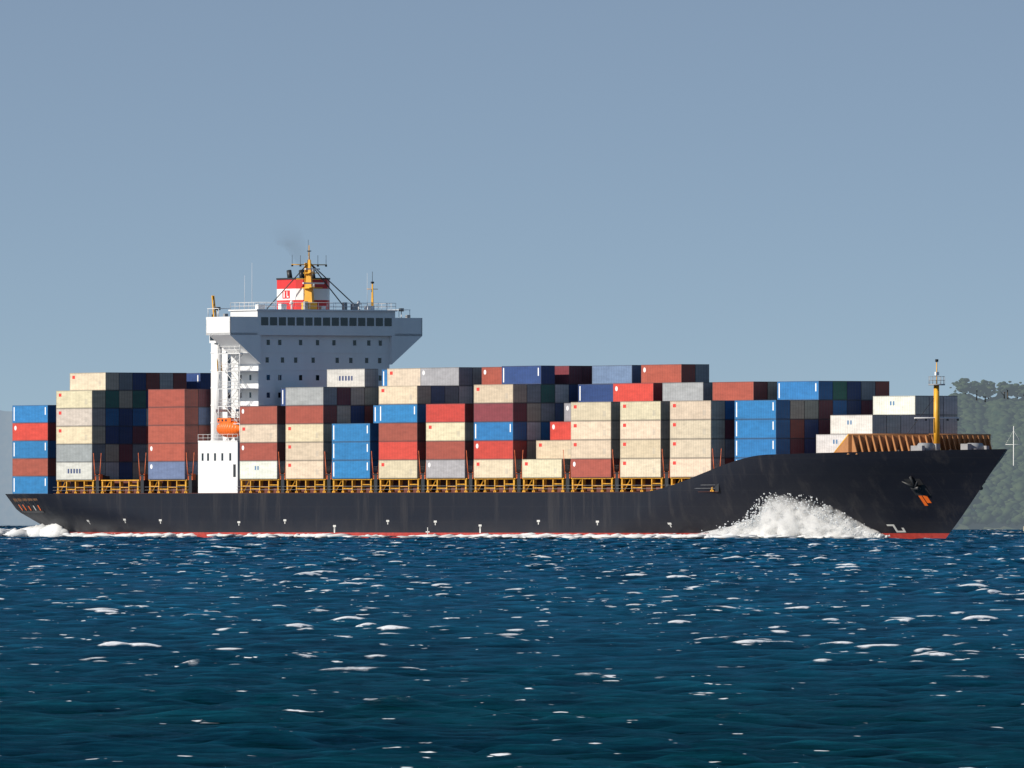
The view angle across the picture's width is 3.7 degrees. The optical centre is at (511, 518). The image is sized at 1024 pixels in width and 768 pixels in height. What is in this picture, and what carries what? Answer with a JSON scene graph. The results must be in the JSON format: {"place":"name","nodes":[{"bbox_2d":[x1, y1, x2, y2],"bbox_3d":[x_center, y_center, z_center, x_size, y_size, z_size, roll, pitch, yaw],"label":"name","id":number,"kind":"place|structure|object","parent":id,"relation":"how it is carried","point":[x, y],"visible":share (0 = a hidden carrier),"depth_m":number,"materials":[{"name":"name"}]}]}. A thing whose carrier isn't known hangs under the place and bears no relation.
{"place":"outdoors","nodes":[
{"label":"outdoors","id":0,"kind":"place"},
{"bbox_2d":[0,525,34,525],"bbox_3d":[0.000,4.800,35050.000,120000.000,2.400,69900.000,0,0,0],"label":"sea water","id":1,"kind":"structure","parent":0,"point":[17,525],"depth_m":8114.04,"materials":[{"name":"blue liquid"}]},
{"bbox_2d":[0,410,40,524],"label":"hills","id":2,"kind":"structure","parent":0,"point":[10,514],"depth_m":8982.60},
{"bbox_2d":[0,526,1023,767],"bbox_3d":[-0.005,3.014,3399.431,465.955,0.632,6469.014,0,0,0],"label":"sea water","id":3,"kind":"structure","parent":0,"point":[265,652],"depth_m":351.86,"materials":[{"name":"blue liquid"}]},
{"bbox_2d":[0,245,1006,538],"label":"container ship","id":4,"kind":"object","parent":3,"relation":"on","point":[302,409],"visible":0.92,"depth_m":2489.45,"materials":[{"name":"paint"}]},
{"bbox_2d":[0,0,1023,410],"label":"sky","id":5,"kind":"structure","parent":0,"point":[748,190],"materials":[{"name":"blue"}]},
{"bbox_2d":[953,497,1023,528],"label":"shoreline rocks","id":6,"kind":"object","parent":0,"point":[992,525],"depth_m":3756.35,"materials":[{"name":"grey stone"}]},
{"bbox_2d":[948,392,1023,525],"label":"headland scrub","id":7,"kind":"object","parent":6,"relation":"on","point":[997,418],"visible":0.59,"depth_m":3776.15,"materials":[{"name":"green plant"}]},
{"bbox_2d":[950,378,1023,398],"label":"skyline tree crowns","id":8,"kind":"object","parent":6,"relation":"on","point":[985,388],"visible":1,"depth_m":3820.52,"materials":[{"name":"green plant"}]},
{"bbox_2d":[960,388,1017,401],"bbox_3d":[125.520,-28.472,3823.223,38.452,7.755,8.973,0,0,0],"label":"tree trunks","id":9,"kind":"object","parent":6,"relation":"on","point":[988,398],"visible":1,"depth_m":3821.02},
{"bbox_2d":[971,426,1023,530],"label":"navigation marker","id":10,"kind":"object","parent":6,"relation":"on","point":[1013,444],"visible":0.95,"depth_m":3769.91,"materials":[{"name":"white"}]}
]}

